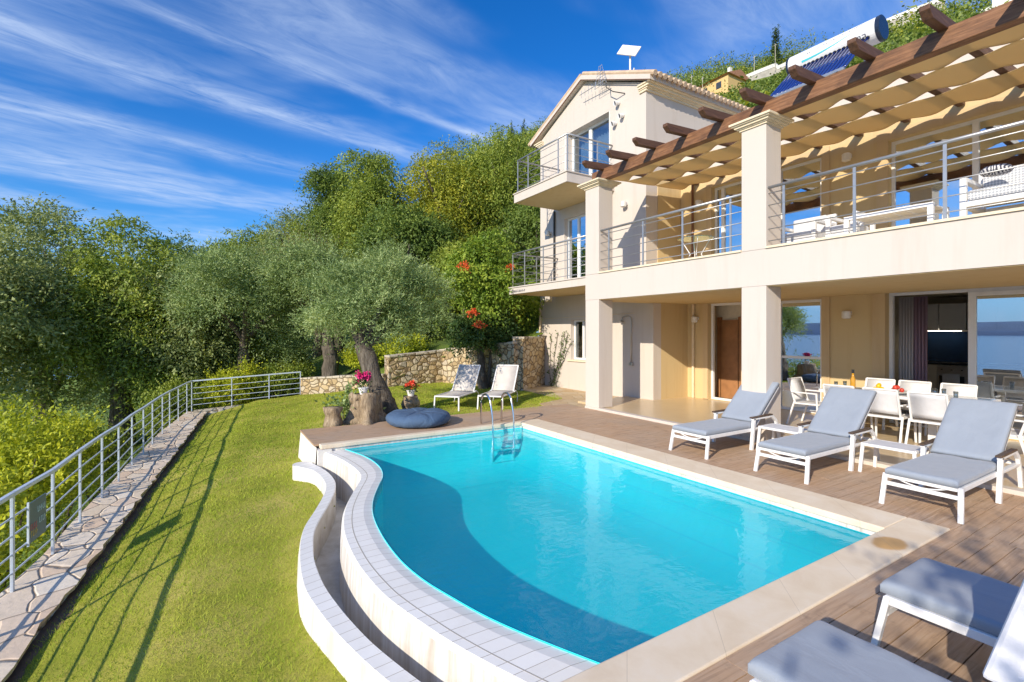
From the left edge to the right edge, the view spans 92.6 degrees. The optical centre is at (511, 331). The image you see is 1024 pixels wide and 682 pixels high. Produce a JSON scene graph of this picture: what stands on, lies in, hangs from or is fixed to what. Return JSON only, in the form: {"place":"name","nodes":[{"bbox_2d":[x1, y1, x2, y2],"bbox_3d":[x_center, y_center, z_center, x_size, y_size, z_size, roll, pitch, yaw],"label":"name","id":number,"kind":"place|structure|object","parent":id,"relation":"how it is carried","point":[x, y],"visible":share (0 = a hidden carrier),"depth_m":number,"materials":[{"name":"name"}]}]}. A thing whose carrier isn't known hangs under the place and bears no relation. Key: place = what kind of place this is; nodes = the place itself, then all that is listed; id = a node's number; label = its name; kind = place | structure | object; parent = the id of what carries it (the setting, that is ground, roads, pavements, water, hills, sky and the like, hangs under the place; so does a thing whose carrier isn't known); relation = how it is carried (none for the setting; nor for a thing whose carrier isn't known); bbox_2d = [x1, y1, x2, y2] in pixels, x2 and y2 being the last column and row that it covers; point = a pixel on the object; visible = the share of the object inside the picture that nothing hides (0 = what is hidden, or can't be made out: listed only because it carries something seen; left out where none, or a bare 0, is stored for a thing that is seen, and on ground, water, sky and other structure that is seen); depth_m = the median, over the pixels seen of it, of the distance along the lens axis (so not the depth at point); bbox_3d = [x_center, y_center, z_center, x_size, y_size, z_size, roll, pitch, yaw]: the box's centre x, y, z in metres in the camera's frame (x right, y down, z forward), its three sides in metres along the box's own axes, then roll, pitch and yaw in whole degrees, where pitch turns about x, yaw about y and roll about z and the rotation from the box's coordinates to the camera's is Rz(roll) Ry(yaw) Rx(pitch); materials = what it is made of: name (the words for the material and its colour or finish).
{"place":"outdoors","nodes":[
{"label":"outdoors","id":0,"kind":"place"},
{"bbox_2d":[0,411,206,681],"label":"path","id":1,"kind":"structure","parent":0,"point":[46,583],"depth_m":6.26,"materials":[{"name":"stone"}]},
{"bbox_2d":[0,371,300,592],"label":"metal fence","id":2,"kind":"object","parent":1,"relation":"on","point":[11,495],"visible":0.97,"depth_m":7.23,"materials":[{"name":"metal"}]},
{"bbox_2d":[27,493,45,546],"bbox_3d":[-5.574,2.190,5.742,0.018,0.500,0.440,0,0,-24],"label":"notice board","id":3,"kind":"object","parent":2,"relation":"attached to","point":[36,518],"visible":1,"depth_m":5.71,"materials":[{"name":"paint"}]},
{"bbox_2d":[5,382,561,681],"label":"lawn","id":4,"kind":"structure","parent":0,"point":[220,652],"depth_m":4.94,"materials":[{"name":"green plant"}]},
{"bbox_2d":[322,406,342,426],"bbox_3d":[-3.663,1.743,10.037,0.394,0.414,0.380,0,0,-32],"label":"tree stump","id":5,"kind":"object","parent":4,"relation":"on","point":[332,416],"visible":0.96,"depth_m":9.93,"materials":[{"name":"brown wood"}]},
{"bbox_2d":[300,374,386,394],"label":"stone wall","id":6,"kind":"structure","parent":4,"relation":"on","point":[321,384],"depth_m":18.29,"materials":[{"name":"beige stone"}]},
{"bbox_2d":[315,374,385,417],"bbox_3d":[-3.581,1.565,10.740,1.376,1.303,1.288,0,0,-32],"label":"garden shrub","id":7,"kind":"object","parent":4,"relation":"on","point":[345,403],"visible":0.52,"depth_m":10.61,"materials":[{"name":"green plant"}]},
{"bbox_2d":[342,391,385,424],"bbox_3d":[-3.121,1.618,10.438,0.876,0.645,0.877,0,0,23],"label":"tree stump","id":8,"kind":"object","parent":4,"relation":"on","point":[366,409],"visible":0.96,"depth_m":10.22,"materials":[{"name":"brown wood"}]},
{"bbox_2d":[350,370,371,393],"bbox_3d":[-3.177,1.074,10.390,0.431,0.522,0.452,0,0,-32],"label":"flower pot","id":9,"kind":"object","parent":8,"relation":"on","point":[365,377],"visible":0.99,"depth_m":10.35,"materials":[{"name":"pink plant"}]},
{"bbox_2d":[286,233,464,414],"bbox_3d":[-3.278,-0.186,11.961,4.313,4.575,3.603,0,0,-10],"label":"olive tree","id":10,"kind":"object","parent":4,"relation":"on","point":[341,307],"visible":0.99,"depth_m":11.39,"materials":[{"name":"green plant"}]},
{"bbox_2d":[401,395,420,408],"bbox_3d":[-2.460,1.729,11.846,0.449,0.382,0.480,0,0,-32],"label":"tree stump","id":11,"kind":"object","parent":4,"relation":"on","point":[408,402],"visible":0.82,"depth_m":11.68,"materials":[{"name":"brown wood"}]},
{"bbox_2d":[384,350,442,386],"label":"stone wall","id":12,"kind":"structure","parent":4,"relation":"on","point":[421,367],"depth_m":17.91,"materials":[{"name":"beige stone"}]},
{"bbox_2d":[433,364,480,410],"bbox_3d":[-1.381,1.430,12.723,0.712,1.021,1.770,0,0,14],"label":"lawn lounger","id":13,"kind":"object","parent":4,"relation":"on","point":[465,381],"visible":0.98,"depth_m":13.19,"materials":[{"name":"white fabric"}]},
{"bbox_2d":[439,341,517,389],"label":"stone wall","id":14,"kind":"structure","parent":4,"relation":"on","point":[508,351],"depth_m":16.86,"materials":[{"name":"beige stone"}]},
{"bbox_2d":[435,226,544,388],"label":"flowering tree","id":15,"kind":"object","parent":4,"relation":"on","point":[483,277],"visible":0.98,"depth_m":16.27,"materials":[{"name":"green plant"}]},
{"bbox_2d":[477,365,518,408],"bbox_3d":[-0.328,1.439,12.846,0.712,1.021,1.770,0,0,14],"label":"lawn lounger","id":16,"kind":"object","parent":4,"relation":"on","point":[505,377],"visible":0.85,"depth_m":13.34,"materials":[{"name":"white metal"}]},
{"bbox_2d":[0,75,772,588],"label":"terrain","id":17,"kind":"structure","parent":0,"point":[436,345],"depth_m":21.51,"materials":[{"name":"green plant"}]},
{"bbox_2d":[0,497,34,592],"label":"garden shrub","id":18,"kind":"object","parent":17,"relation":"on","point":[7,563],"visible":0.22,"depth_m":6.23,"materials":[{"name":"green plant"}]},
{"bbox_2d":[0,442,50,591],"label":"garden shrub","id":19,"kind":"object","parent":17,"relation":"on","point":[5,475],"visible":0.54,"depth_m":7.64,"materials":[{"name":"green plant"}]},
{"bbox_2d":[0,391,51,439],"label":"garden shrub","id":20,"kind":"object","parent":17,"relation":"on","point":[14,410],"visible":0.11,"depth_m":14.15,"materials":[{"name":"green plant"}]},
{"bbox_2d":[0,394,100,588],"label":"garden shrub","id":21,"kind":"object","parent":17,"relation":"on","point":[49,456],"visible":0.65,"depth_m":9.37,"materials":[{"name":"green plant"}]},
{"bbox_2d":[0,224,103,448],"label":"olive tree","id":22,"kind":"object","parent":17,"relation":"on","point":[15,302],"visible":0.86,"depth_m":17.11,"materials":[{"name":"green plant"}]},
{"bbox_2d":[0,396,123,537],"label":"garden shrub","id":23,"kind":"object","parent":17,"relation":"on","point":[87,437],"visible":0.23,"depth_m":11.57,"materials":[{"name":"green plant"}]},
{"bbox_2d":[0,191,166,431],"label":"olive tree","id":24,"kind":"object","parent":17,"relation":"on","point":[41,232],"visible":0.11,"depth_m":21.29,"materials":[{"name":"green plant"}]},
{"bbox_2d":[48,406,146,505],"bbox_3d":[-11.550,3.534,13.499,2.607,3.004,2.664,0,0,-32],"label":"garden shrub","id":25,"kind":"object","parent":17,"relation":"on","point":[113,449],"visible":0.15,"depth_m":13.49,"materials":[{"name":"green plant"}]},
{"bbox_2d":[0,209,224,455],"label":"olive tree","id":26,"kind":"object","parent":17,"relation":"on","point":[96,274],"visible":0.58,"depth_m":18.74,"materials":[{"name":"green plant"}]},
{"bbox_2d":[51,260,271,419],"bbox_3d":[-13.816,1.072,20.476,6.990,8.194,6.242,0,0,-1],"label":"olive tree","id":27,"kind":"object","parent":17,"relation":"on","point":[206,352],"visible":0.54,"depth_m":19.07,"materials":[{"name":"green plant"}]},
{"bbox_2d":[124,369,211,439],"bbox_3d":[-12.512,2.975,17.928,2.566,3.093,2.615,0,0,24],"label":"garden shrub","id":28,"kind":"object","parent":17,"relation":"on","point":[158,403],"visible":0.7,"depth_m":17.67,"materials":[{"name":"green plant"}]},
{"bbox_2d":[100,227,250,395],"bbox_3d":[-18.930,-0.005,27.500,8.971,11.534,8.309,0,0,-32],"label":"olive tree","id":29,"kind":"object","parent":17,"relation":"on","point":[180,243],"visible":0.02,"depth_m":27.13,"materials":[{"name":"green plant"}]},
{"bbox_2d":[193,352,269,408],"bbox_3d":[-10.859,2.257,19.110,2.900,2.889,2.626,0,0,-32],"label":"garden shrub","id":30,"kind":"object","parent":17,"relation":"on","point":[225,386],"visible":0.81,"depth_m":18.77,"materials":[{"name":"green plant"}]},
{"bbox_2d":[143,231,321,404],"bbox_3d":[-11.074,0.149,20.190,6.916,8.040,7.244,0,0,-32],"label":"olive tree","id":31,"kind":"object","parent":17,"relation":"on","point":[228,272],"visible":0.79,"depth_m":18.94,"materials":[{"name":"green plant"}]},
{"bbox_2d":[197,219,292,327],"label":"olive tree","id":32,"kind":"object","parent":17,"relation":"on","point":[241,238],"visible":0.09,"depth_m":36.83,"materials":[{"name":"green plant"}]},
{"bbox_2d":[227,325,319,398],"bbox_3d":[-10.644,1.421,21.843,3.797,4.182,4.140,0,0,-32],"label":"garden bush","id":33,"kind":"object","parent":17,"relation":"on","point":[260,360],"visible":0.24,"depth_m":21.39,"materials":[{"name":"green plant"}]},
{"bbox_2d":[236,203,313,337],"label":"olive tree","id":34,"kind":"object","parent":17,"relation":"on","point":[279,224],"visible":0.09,"depth_m":33.84,"materials":[{"name":"green plant"}]},
{"bbox_2d":[247,358,316,397],"bbox_3d":[-9.504,1.996,20.235,2.895,1.939,2.801,0,0,-32],"label":"garden shrub","id":35,"kind":"object","parent":17,"relation":"on","point":[289,381],"visible":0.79,"depth_m":19.68,"materials":[{"name":"green plant"}]},
{"bbox_2d":[268,216,325,357],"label":"olive tree","id":36,"kind":"object","parent":17,"relation":"on","point":[299,230],"visible":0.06,"depth_m":30.94,"materials":[{"name":"green plant"}]},
{"bbox_2d":[242,230,366,375],"bbox_3d":[-7.936,-0.717,20.047,5.674,6.911,5.507,0,0,-32],"label":"olive tree","id":37,"kind":"object","parent":17,"relation":"on","point":[298,269],"visible":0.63,"depth_m":19.09,"materials":[{"name":"green plant"}]},
{"bbox_2d":[290,162,365,352],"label":"olive tree","id":38,"kind":"object","parent":17,"relation":"on","point":[317,216],"visible":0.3,"depth_m":28.90,"materials":[{"name":"green plant"}]},
{"bbox_2d":[336,342,389,368],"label":"garden shrub","id":39,"kind":"object","parent":17,"relation":"on","point":[353,359],"visible":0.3,"depth_m":19.98,"materials":[{"name":"green plant"}]},
{"bbox_2d":[310,147,424,348],"bbox_3d":[-7.313,-4.269,27.818,7.126,12.126,8.585,0,0,-4],"label":"olive tree","id":40,"kind":"object","parent":17,"relation":"on","point":[372,188],"visible":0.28,"depth_m":26.10,"materials":[{"name":"green plant"}]},
{"bbox_2d":[375,333,432,359],"bbox_3d":[-4.524,0.591,20.003,2.314,1.457,2.523,0,0,11],"label":"garden shrub","id":41,"kind":"object","parent":17,"relation":"on","point":[414,345],"visible":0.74,"depth_m":19.64,"materials":[{"name":"green plant"}]},
{"bbox_2d":[339,198,470,343],"bbox_3d":[-5.036,-2.383,23.038,6.836,7.877,6.383,0,0,-32],"label":"olive tree","id":42,"kind":"object","parent":17,"relation":"on","point":[419,232],"visible":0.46,"depth_m":22.51,"materials":[{"name":"green plant"}]},
{"bbox_2d":[364,146,505,334],"bbox_3d":[-3.824,-3.645,26.811,7.855,13.814,9.370,0,0,30],"label":"olive tree","id":43,"kind":"object","parent":17,"relation":"on","point":[432,188],"visible":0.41,"depth_m":25.74,"materials":[{"name":"green plant"}]},
{"bbox_2d":[410,236,515,334],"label":"olive tree","id":44,"kind":"object","parent":17,"relation":"on","point":[438,264],"visible":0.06,"depth_m":21.23,"materials":[{"name":"green plant"}]},
{"bbox_2d":[414,133,527,241],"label":"olive tree","id":45,"kind":"object","parent":17,"relation":"on","point":[447,145],"visible":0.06,"depth_m":36.52,"materials":[{"name":"green plant"}]},
{"bbox_2d":[436,123,539,286],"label":"olive tree","id":46,"kind":"object","parent":17,"relation":"on","point":[504,165],"visible":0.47,"depth_m":26.14,"materials":[{"name":"green plant"}]},
{"bbox_2d":[487,177,539,283],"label":"olive tree","id":47,"kind":"object","parent":17,"relation":"on","point":[526,221],"visible":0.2,"depth_m":22.79,"materials":[{"name":"green plant"}]},
{"bbox_2d":[420,0,1008,206],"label":"hillside wood","id":48,"kind":"object","parent":17,"relation":"on","point":[908,32],"visible":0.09,"depth_m":64.66,"materials":[{"name":"green plant"}]},
{"bbox_2d":[699,67,748,94],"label":"hill house","id":49,"kind":"structure","parent":17,"relation":"on","point":[731,77],"depth_m":84.95,"materials":[{"name":"paint"}]},
{"bbox_2d":[508,38,1023,441],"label":"house","id":50,"kind":"structure","parent":17,"relation":"on","point":[758,311],"depth_m":10.72,"materials":[{"name":"beige paint"}]},
{"bbox_2d":[512,235,585,285],"bbox_3d":[1.836,-1.977,14.614,1.836,1.095,4.046,0,0,-32],"label":"balcony railing","id":51,"kind":"object","parent":50,"relation":"on","point":[536,259],"visible":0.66,"depth_m":14.74,"materials":[{"name":"metal"}]},
{"bbox_2d":[547,330,574,386],"bbox_3d":[1.648,0.964,16.588,0.207,2.042,1.565,0,0,-32],"label":"wall creeper","id":52,"kind":"object","parent":50,"relation":"attached to","point":[559,353],"depth_m":16.70,"materials":[{"name":"green plant"}]},
{"bbox_2d":[517,133,612,191],"bbox_3d":[1.571,-5.002,15.170,1.702,1.085,2.622,0,0,-32],"label":"balcony railing","id":53,"kind":"object","parent":50,"relation":"on","point":[558,169],"visible":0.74,"depth_m":14.38,"materials":[{"name":"metal"}]},
{"bbox_2d":[568,214,585,278],"bbox_3d":[2.330,-2.620,15.918,0.082,2.360,1.600,0,0,-32],"label":"balcony door","id":54,"kind":"structure","parent":50,"relation":"in","point":[576,225],"depth_m":16.12,"materials":[{"name":"white glass"}]},
{"bbox_2d":[574,320,585,359],"bbox_3d":[2.409,0.270,15.790,0.082,1.300,1.200,0,0,-32],"label":"window","id":55,"kind":"structure","parent":50,"relation":"in","point":[575,321],"depth_m":15.90,"materials":[{"name":"white glass"}]},
{"bbox_2d":[572,117,608,174],"bbox_3d":[2.600,-5.530,15.673,0.082,2.140,2.060,0,0,-32],"label":"balcony door","id":56,"kind":"structure","parent":50,"relation":"in","point":[590,129],"depth_m":15.76,"materials":[{"name":"white plastic"}]},
{"bbox_2d":[581,125,608,174],"bbox_3d":[2.844,-5.525,15.827,0.096,2.050,1.905,0,0,-32],"label":"window","id":57,"kind":"structure","parent":50,"relation":"hanging from","point":[601,135],"depth_m":15.94,"materials":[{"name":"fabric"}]},
{"bbox_2d":[617,45,640,69],"bbox_3d":[3.422,-7.919,14.312,0.677,1.138,0.198,0,0,31],"label":"satellite dish","id":58,"kind":"object","parent":50,"relation":"on","point":[629,50],"visible":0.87,"depth_m":14.30,"materials":[{"name":"white metal"}]},
{"bbox_2d":[600,193,741,269],"bbox_3d":[3.133,-1.950,10.261,0.052,1.030,3.720,0,0,-32],"label":"balcony railing","id":59,"kind":"object","parent":50,"relation":"on","point":[682,210],"visible":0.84,"depth_m":9.81,"materials":[{"name":"metal"}]},
{"bbox_2d":[715,181,741,253],"bbox_3d":[5.804,-2.670,12.935,0.082,2.460,0.970,0,0,-32],"label":"balcony door","id":60,"kind":"structure","parent":50,"relation":"in","point":[734,188],"depth_m":13.03,"materials":[{"name":"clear glass"}]},
{"bbox_2d":[717,317,740,398],"bbox_3d":[6.046,0.725,13.562,0.070,2.250,0.760,0,0,-32],"label":"interior door","id":61,"kind":"structure","parent":50,"relation":"in","point":[728,331],"depth_m":13.56,"materials":[{"name":"brown wood"}]},
{"bbox_2d":[781,299,820,412],"bbox_3d":[6.706,0.560,11.359,0.070,2.580,1.000,0,0,-32],"label":"window","id":62,"kind":"structure","parent":50,"relation":"in","point":[800,319],"depth_m":11.34,"materials":[{"name":"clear glass"}]},
{"bbox_2d":[781,157,820,234],"bbox_3d":[6.711,-2.670,11.351,0.070,2.460,0.980,0,0,-32],"label":"balcony door","id":63,"kind":"structure","parent":50,"relation":"in","point":[811,167],"depth_m":11.34,"materials":[{"name":"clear glass"}]},
{"bbox_2d":[582,0,1023,189],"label":"pergola","id":64,"kind":"object","parent":50,"relation":"on","point":[946,43],"visible":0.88,"depth_m":8.17,"materials":[{"name":"brown wood"}]},
{"bbox_2d":[781,214,836,243],"bbox_3d":[5.604,-1.833,9.370,0.800,0.780,0.780,0,0,-32],"label":"lounge chair","id":65,"kind":"object","parent":50,"relation":"on","point":[809,228],"visible":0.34,"depth_m":9.23,"materials":[{"name":"white metal"}]},
{"bbox_2d":[770,14,888,97],"bbox_3d":[7.170,-6.124,11.273,1.588,1.608,1.995,0,0,-32],"label":"solar water heater","id":66,"kind":"object","parent":50,"relation":"on","point":[829,57],"visible":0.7,"depth_m":11.10,"materials":[{"name":"white metal"}]},
{"bbox_2d":[825,211,875,236],"bbox_3d":[5.988,-1.753,8.655,0.700,0.620,0.500,0,0,-32],"label":"lounge chair","id":67,"kind":"object","parent":50,"relation":"on","point":[828,227],"visible":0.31,"depth_m":8.61,"materials":[{"name":"white metal"}]},
{"bbox_2d":[768,120,1023,243],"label":"balcony railing","id":68,"kind":"object","parent":50,"relation":"on","point":[944,143],"visible":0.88,"depth_m":6.66,"materials":[{"name":"metal"}]},
{"bbox_2d":[844,202,948,233],"bbox_3d":[5.920,-1.643,7.578,0.620,0.400,1.150,0,0,-32],"label":"coffee table","id":69,"kind":"object","parent":50,"relation":"on","point":[927,208],"visible":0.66,"depth_m":7.52,"materials":[{"name":"white metal"}]},
{"bbox_2d":[899,297,913,421],"bbox_3d":[7.997,0.560,9.928,0.086,2.520,0.246,0,0,-32],"label":"curtain","id":70,"kind":"object","parent":50,"relation":"hanging from","point":[906,317],"visible":0.77,"depth_m":9.91,"materials":[{"name":"purple fabric"}]},
{"bbox_2d":[914,296,927,423],"bbox_3d":[8.135,0.560,9.743,0.095,2.520,0.226,0,0,-32],"label":"curtain","id":71,"kind":"object","parent":50,"relation":"hanging from","point":[920,338],"visible":0.75,"depth_m":9.73,"materials":[{"name":"purple fabric"}]},
{"bbox_2d":[913,301,967,392],"bbox_3d":[10.617,0.575,11.266,0.880,2.550,2.160,0,0,-32],"label":"kitchen unit","id":72,"kind":"object","parent":50,"relation":"in","point":[947,333],"visible":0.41,"depth_m":11.54,"materials":[{"name":"black plastic"}]},
{"bbox_2d":[937,366,967,390],"bbox_3d":[10.096,1.100,11.231,0.092,0.600,0.550,0,0,-32],"label":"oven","id":73,"kind":"object","parent":72,"relation":"attached to","point":[962,372],"visible":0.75,"depth_m":11.22,"materials":[{"name":"metal"}]},
{"bbox_2d":[889,286,1023,440],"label":"sliding door","id":74,"kind":"structure","parent":50,"relation":"in","point":[995,314],"depth_m":8.62,"materials":[{"name":"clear glass"}]},
{"bbox_2d":[891,106,1023,226],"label":"balcony window","id":75,"kind":"structure","parent":50,"relation":"in","point":[1013,141],"depth_m":9.10,"materials":[{"name":"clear glass"}]},
{"bbox_2d":[959,164,1023,215],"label":"balcony sofa","id":76,"kind":"object","parent":50,"relation":"on","point":[996,195],"visible":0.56,"depth_m":6.46,"materials":[{"name":"white wicker"}]},
{"bbox_2d":[979,163,1013,176],"bbox_3d":[6.330,-2.108,6.396,0.331,0.130,0.340,0,0,-32],"label":"pillow","id":77,"kind":"object","parent":76,"relation":"on","point":[995,167],"visible":0.92,"depth_m":6.32,"materials":[{"name":"fabric"}]},
{"bbox_2d":[746,0,944,80],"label":"retaining wall","id":78,"kind":"structure","parent":17,"relation":"on","point":[764,72],"depth_m":99.93,"materials":[{"name":"concrete"}]},
{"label":"deck base","id":79,"kind":"structure","parent":17,"relation":"on","visible":0},
{"bbox_2d":[292,419,949,681],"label":"swimming pool","id":80,"kind":"structure","parent":79,"relation":"in","point":[553,552],"depth_m":5.45,"materials":[{"name":"liquid"}]},
{"bbox_2d":[480,392,514,463],"bbox_3d":[-0.288,1.956,9.999,0.532,1.387,0.580,0,0,-32],"label":"pool ladder","id":81,"kind":"object","parent":80,"relation":"attached to","point":[502,436],"visible":1,"depth_m":9.86,"materials":[{"name":"silver metal"}]},
{"bbox_2d":[300,404,1023,681],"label":"deck","id":82,"kind":"structure","parent":79,"relation":"on","point":[986,538],"depth_m":4.97,"materials":[{"name":"brown wood"}]},
{"bbox_2d":[386,408,450,427],"bbox_3d":[-1.912,1.756,10.041,1.317,0.287,1.315,0,0,-32],"label":"floor cushion","id":83,"kind":"object","parent":82,"relation":"on","point":[418,418],"visible":1,"depth_m":9.58,"materials":[{"name":"fabric"}]},
{"bbox_2d":[669,382,780,459],"bbox_3d":[3.545,1.381,8.063,1.996,1.047,0.750,0,0,-32],"label":"sun lounger","id":84,"kind":"object","parent":82,"relation":"on","point":[745,411],"visible":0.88,"depth_m":8.02,"materials":[{"name":"grey fabric"}]},
{"bbox_2d":[756,423,807,457],"bbox_3d":[4.265,1.702,7.657,0.469,0.399,0.659,0,0,-32],"label":"side table","id":85,"kind":"object","parent":82,"relation":"on","point":[773,427],"visible":0.58,"depth_m":7.67,"materials":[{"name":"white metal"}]},
{"bbox_2d":[585,406,1023,496],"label":"step","id":86,"kind":"object","parent":82,"relation":"on","point":[1006,489],"visible":0.25,"depth_m":7.29,"materials":[{"name":"beige paint"}]},
{"bbox_2d":[753,387,879,484],"bbox_3d":[4.322,1.381,6.886,1.996,1.047,0.750,0,0,-32],"label":"sun lounger","id":87,"kind":"object","parent":82,"relation":"on","point":[835,424],"visible":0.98,"depth_m":6.92,"materials":[{"name":"grey fabric"}]},
{"bbox_2d":[748,620,951,681],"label":"sun lounger","id":88,"kind":"object","parent":82,"relation":"on","point":[819,651],"visible":1,"depth_m":2.21,"materials":[{"name":"grey fabric"}]},
{"bbox_2d":[858,439,929,483],"bbox_3d":[5.064,1.702,6.482,0.469,0.399,0.659,0,0,-32],"label":"side table","id":89,"kind":"object","parent":82,"relation":"on","point":[913,450],"visible":0.89,"depth_m":6.51,"materials":[{"name":"white metal"}]},
{"bbox_2d":[871,558,1019,646],"bbox_3d":[2.976,1.381,2.279,0.750,1.047,1.996,0,0,-32],"label":"sun lounger","id":90,"kind":"object","parent":82,"relation":"on","point":[974,605],"visible":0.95,"depth_m":2.80,"materials":[{"name":"grey fabric"}]},
{"bbox_2d":[879,398,1023,523],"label":"sun lounger","id":91,"kind":"object","parent":82,"relation":"on","point":[968,442],"visible":0.99,"depth_m":5.68,"materials":[{"name":"white metal"}]},
{"bbox_2d":[983,580,1023,681],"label":"deck chair","id":92,"kind":"object","parent":82,"relation":"on","point":[1005,662],"visible":1,"depth_m":2.00,"materials":[{"name":"white metal"}]},
{"bbox_2d":[0,0,991,332],"label":"sky","id":93,"kind":"structure","parent":0,"point":[204,116],"materials":[{"name":"blue"}]},
{"bbox_2d":[524,385,617,407],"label":"paving","id":94,"kind":"structure","parent":0,"point":[571,396],"depth_m":14.81,"materials":[{"name":"beige stone"}]},
{"bbox_2d":[512,336,544,390],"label":"stone wall","id":95,"kind":"structure","parent":94,"relation":"on","point":[531,361],"depth_m":16.43,"materials":[{"name":"beige stone"}]},
{"bbox_2d":[578,396,1023,488],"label":"porch floor","id":96,"kind":"structure","parent":0,"point":[684,409],"depth_m":10.43,"materials":[{"name":"tile"}]},
{"bbox_2d":[786,377,822,423],"bbox_3d":[5.918,1.393,9.717,0.600,0.917,0.630,0,0,-32],"label":"dining chair","id":97,"kind":"object","parent":96,"relation":"on","point":[797,388],"visible":0.76,"depth_m":9.82,"materials":[{"name":"white metal"}]},
{"bbox_2d":[865,377,896,429],"bbox_3d":[7.096,1.393,9.601,0.630,0.917,0.600,0,0,-32],"label":"dining chair","id":98,"kind":"object","parent":96,"relation":"on","point":[872,383],"visible":0.23,"depth_m":9.70,"materials":[{"name":"white metal"}]},
{"bbox_2d":[860,387,916,442],"bbox_3d":[6.315,1.393,8.222,0.630,0.917,0.600,0,0,-32],"label":"dining chair","id":99,"kind":"object","parent":96,"relation":"on","point":[886,403],"visible":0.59,"depth_m":8.06,"materials":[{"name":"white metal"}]},
{"bbox_2d":[882,380,931,434],"bbox_3d":[7.391,1.393,9.125,0.630,0.917,0.600,0,0,-32],"label":"dining chair","id":100,"kind":"object","parent":96,"relation":"on","point":[919,386],"visible":0.27,"depth_m":9.24,"materials":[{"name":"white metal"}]},
{"bbox_2d":[819,386,1000,439],"bbox_3d":[6.869,1.470,8.619,0.940,0.756,2.330,0,0,-32],"label":"dining table","id":101,"kind":"object","parent":96,"relation":"on","point":[932,431],"visible":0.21,"depth_m":7.99,"materials":[{"name":"white glass"}]},
{"bbox_2d":[904,391,948,443],"bbox_3d":[6.630,1.393,7.676,0.630,0.917,0.600,0,0,-32],"label":"dining chair","id":102,"kind":"object","parent":96,"relation":"on","point":[927,408],"visible":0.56,"depth_m":7.61,"materials":[{"name":"white metal"}]},
{"bbox_2d":[924,383,977,435],"bbox_3d":[7.728,1.393,8.581,0.630,0.917,0.600,0,0,-32],"label":"dining chair","id":103,"kind":"object","parent":96,"relation":"on","point":[968,390],"visible":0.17,"depth_m":8.69,"materials":[{"name":"white metal"}]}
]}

